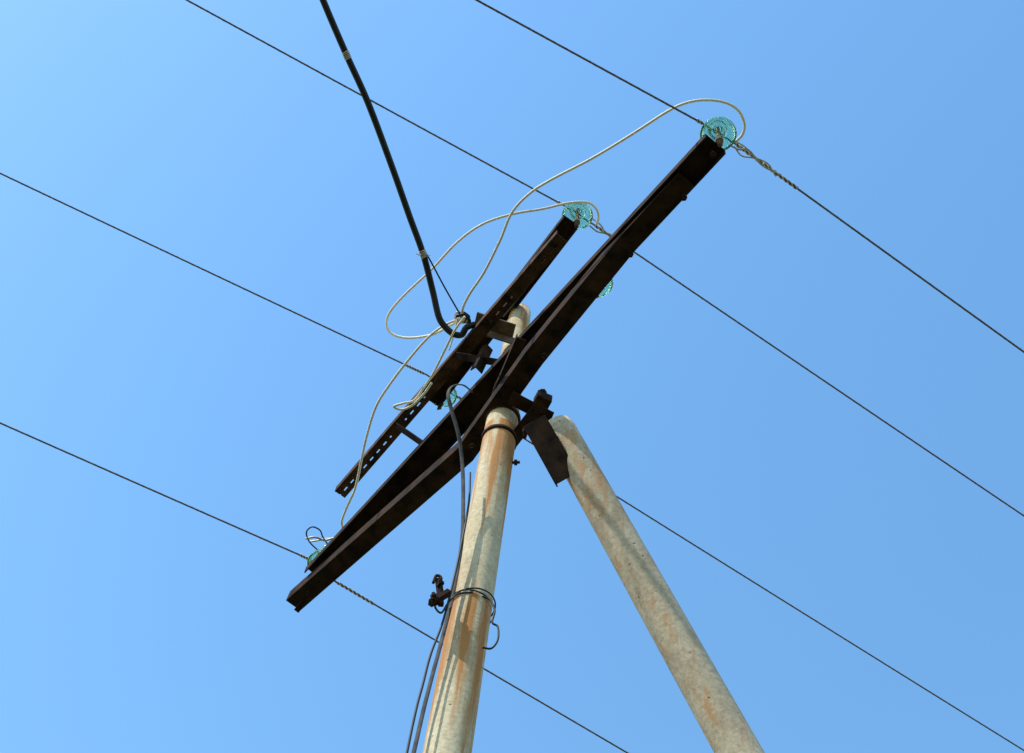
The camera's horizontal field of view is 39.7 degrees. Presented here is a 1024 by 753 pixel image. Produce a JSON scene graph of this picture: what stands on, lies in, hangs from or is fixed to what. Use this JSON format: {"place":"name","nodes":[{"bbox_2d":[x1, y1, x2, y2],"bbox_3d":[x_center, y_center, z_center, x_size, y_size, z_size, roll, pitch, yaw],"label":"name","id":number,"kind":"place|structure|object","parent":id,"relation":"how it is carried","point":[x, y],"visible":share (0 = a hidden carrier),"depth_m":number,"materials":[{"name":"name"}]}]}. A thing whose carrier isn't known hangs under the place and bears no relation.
{"place":"outdoors","nodes":[
{"label":"outdoors","id":0,"kind":"place"},
{"bbox_2d":[0,0,1023,752],"label":"sky","id":1,"kind":"structure","parent":0,"point":[134,618],"materials":[{"name":"blue"}]},
{"label":"ground","id":2,"kind":"structure","parent":0,"visible":0},
{"bbox_2d":[422,303,530,752],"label":"utility pole","id":3,"kind":"object","parent":2,"relation":"on","point":[453,714],"visible":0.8,"depth_m":5.36,"materials":[{"name":"concrete"}]},
{"bbox_2d":[406,384,472,752],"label":"cable","id":4,"kind":"object","parent":3,"relation":"attached to","point":[447,612],"visible":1,"depth_m":5.25,"materials":[{"name":"black rubber"}]},
{"bbox_2d":[335,230,566,497],"bbox_3d":[-0.299,-0.041,7.437,0.240,0.725,1.944,37,-65,-14],"label":"slotted steel angle","id":5,"kind":"object","parent":3,"relation":"attached to","point":[490,323],"visible":0.92,"depth_m":7.24,"materials":[{"name":"brown metal"}]},
{"bbox_2d":[320,0,475,337],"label":"service cable","id":6,"kind":"object","parent":5,"relation":"attached to","point":[424,257],"visible":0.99,"depth_m":7.11,"materials":[{"name":"black rubber"}]},
{"bbox_2d":[341,317,462,526],"bbox_3d":[-0.668,0.254,7.450,0.187,0.232,1.424,27,-63,-9],"label":"jumper wire","id":7,"kind":"object","parent":6,"relation":"attached to","point":[382,395],"visible":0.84,"depth_m":7.42,"materials":[{"name":"grey metal"}]},
{"bbox_2d":[393,316,465,410],"bbox_3d":[-0.396,-0.045,7.236,0.091,0.052,0.646,34,-65,-13],"label":"jumper wire","id":8,"kind":"object","parent":6,"relation":"attached to","point":[416,399],"visible":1,"depth_m":7.28,"materials":[{"name":"grey metal"}]},
{"bbox_2d":[448,318,457,350],"bbox_3d":[-0.297,-0.214,7.218,0.010,0.106,0.145,15,-62,-3],"label":"jumper wire","id":9,"kind":"object","parent":6,"relation":"attached to","point":[453,337],"visible":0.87,"depth_m":7.21,"materials":[{"name":"grey metal"}]},
{"bbox_2d":[453,311,469,323],"bbox_3d":[-0.258,-0.303,7.259,0.089,0.008,0.072,9,-62,0],"label":"cable binding","id":10,"kind":"object","parent":6,"relation":"attached to","point":[465,321],"visible":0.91,"depth_m":7.26,"materials":[{"name":"beige metal"}]},
{"bbox_2d":[461,99,745,312],"bbox_3d":[0.318,-0.838,6.810,1.755,0.203,0.351,-34,-70,20],"label":"jumper wire","id":11,"kind":"object","parent":6,"relation":"attached to","point":[594,157],"visible":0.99,"depth_m":6.70,"materials":[{"name":"grey metal"}]},
{"bbox_2d":[434,587,499,649],"bbox_3d":[-0.175,0.941,5.250,0.254,0.393,0.227,9,-62,0],"label":"tie wire","id":12,"kind":"object","parent":3,"relation":"attached to","point":[459,592],"visible":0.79,"depth_m":5.25,"materials":[{"name":"black metal"}]},
{"bbox_2d":[428,574,450,606],"bbox_3d":[-0.262,0.780,5.226,0.077,0.185,0.061,9,-62,0],"label":"cable clamp","id":13,"kind":"object","parent":12,"relation":"attached to","point":[439,596],"visible":1,"depth_m":5.20,"materials":[{"name":"metal"}]},
{"bbox_2d":[424,215,577,409],"bbox_3d":[-0.073,-0.334,7.742,0.098,0.070,1.362,33,-64,-12],"label":"steel crossarm","id":14,"kind":"object","parent":3,"relation":"attached to","point":[565,227],"visible":0.39,"depth_m":7.73,"materials":[{"name":"brown metal"}]},
{"bbox_2d":[433,389,456,409],"bbox_3d":[-0.399,0.110,8.153,0.166,0.296,0.166,9,-62,0],"label":"glass insulator","id":15,"kind":"object","parent":14,"relation":"attached to","point":[453,395],"visible":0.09,"depth_m":8.19,"materials":[{"name":"green glass"}]},
{"bbox_2d":[0,173,1023,750],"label":"overhead wire","id":16,"kind":"object","parent":15,"relation":"attached to","point":[524,439],"visible":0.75,"depth_m":8.20,"materials":[{"name":"metal"}]},
{"bbox_2d":[562,200,592,229],"bbox_3d":[0.349,-0.858,7.581,0.166,0.296,0.166,9,-62,0],"label":"glass insulator","id":17,"kind":"object","parent":14,"relation":"attached to","point":[580,215],"visible":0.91,"depth_m":7.62,"materials":[{"name":"green glass"}]},
{"bbox_2d":[186,0,1023,516],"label":"overhead wire","id":18,"kind":"object","parent":17,"relation":"attached to","point":[608,236],"visible":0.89,"depth_m":7.75,"materials":[{"name":"metal"}]},
{"bbox_2d":[385,201,599,338],"bbox_3d":[-0.142,-0.608,7.462,1.228,0.692,0.355,-22,-66,15],"label":"jumper wire","id":19,"kind":"object","parent":18,"relation":"attached to","point":[452,247],"visible":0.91,"depth_m":7.46,"materials":[{"name":"grey metal"}]},
{"bbox_2d":[589,218,610,236],"bbox_3d":[0.481,-0.796,7.695,0.175,0.009,0.054,37,-66,-14],"label":"dead end tie","id":20,"kind":"object","parent":18,"relation":"attached to","point":[606,233],"visible":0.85,"depth_m":7.69,"materials":[{"name":"metal"}]},
{"bbox_2d":[286,134,725,612],"bbox_3d":[-0.121,0.173,6.855,0.256,0.404,3.343,36,-65,-13],"label":"steel crossarm","id":21,"kind":"object","parent":3,"relation":"attached to","point":[425,470],"visible":0.84,"depth_m":6.78,"materials":[{"name":"brown metal"}]},
{"bbox_2d":[307,545,325,564],"bbox_3d":[-1.028,1.022,7.720,0.177,0.300,0.177,9,-62,0],"label":"glass insulator","id":22,"kind":"object","parent":21,"relation":"attached to","point":[313,555],"visible":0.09,"depth_m":7.72,"materials":[{"name":"green glass"}]},
{"bbox_2d":[0,422,627,752],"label":"overhead wire","id":23,"kind":"object","parent":22,"relation":"attached to","point":[343,586],"visible":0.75,"depth_m":7.81,"materials":[{"name":"metal"}]},
{"bbox_2d":[305,526,332,549],"bbox_3d":[-1.028,0.889,7.701,0.204,0.031,0.150,19,-62,-5],"label":"dead end tie","id":24,"kind":"object","parent":22,"relation":"attached to","point":[318,538],"visible":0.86,"depth_m":7.68,"materials":[{"name":"metal"}]},
{"bbox_2d":[597,279,612,297],"bbox_3d":[0.409,-0.445,6.816,0.154,0.280,0.154,9,-62,0],"label":"glass insulator","id":25,"kind":"object","parent":21,"relation":"attached to","point":[606,290],"visible":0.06,"depth_m":6.85,"materials":[{"name":"green glass"}]},
{"bbox_2d":[700,116,736,149],"bbox_3d":[0.936,-1.097,6.434,0.166,0.291,0.166,9,-62,0],"label":"glass insulator","id":26,"kind":"object","parent":21,"relation":"attached to","point":[723,134],"visible":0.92,"depth_m":6.46,"materials":[{"name":"green glass"}]},
{"bbox_2d":[475,0,1023,352],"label":"overhead wire","id":27,"kind":"object","parent":26,"relation":"attached to","point":[783,178],"visible":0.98,"depth_m":6.58,"materials":[{"name":"metal"}]},
{"bbox_2d":[731,142,781,176],"bbox_3d":[1.122,-0.999,6.543,0.284,0.018,0.049,33,-65,-12],"label":"dead end tie","id":28,"kind":"object","parent":27,"relation":"attached to","point":[754,156],"visible":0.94,"depth_m":6.54,"materials":[{"name":"metal"}]},
{"bbox_2d":[481,389,569,486],"bbox_3d":[0.063,0.271,6.407,0.460,0.602,0.245,-13,-64,11],"label":"strut bracket","id":29,"kind":"object","parent":3,"relation":"attached to","point":[534,425],"visible":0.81,"depth_m":6.33,"materials":[{"name":"metal"}]},
{"bbox_2d":[548,415,764,752],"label":"support pole","id":30,"kind":"object","parent":2,"relation":"on","point":[716,712],"visible":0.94,"depth_m":5.53,"materials":[{"name":"concrete"}]}
]}

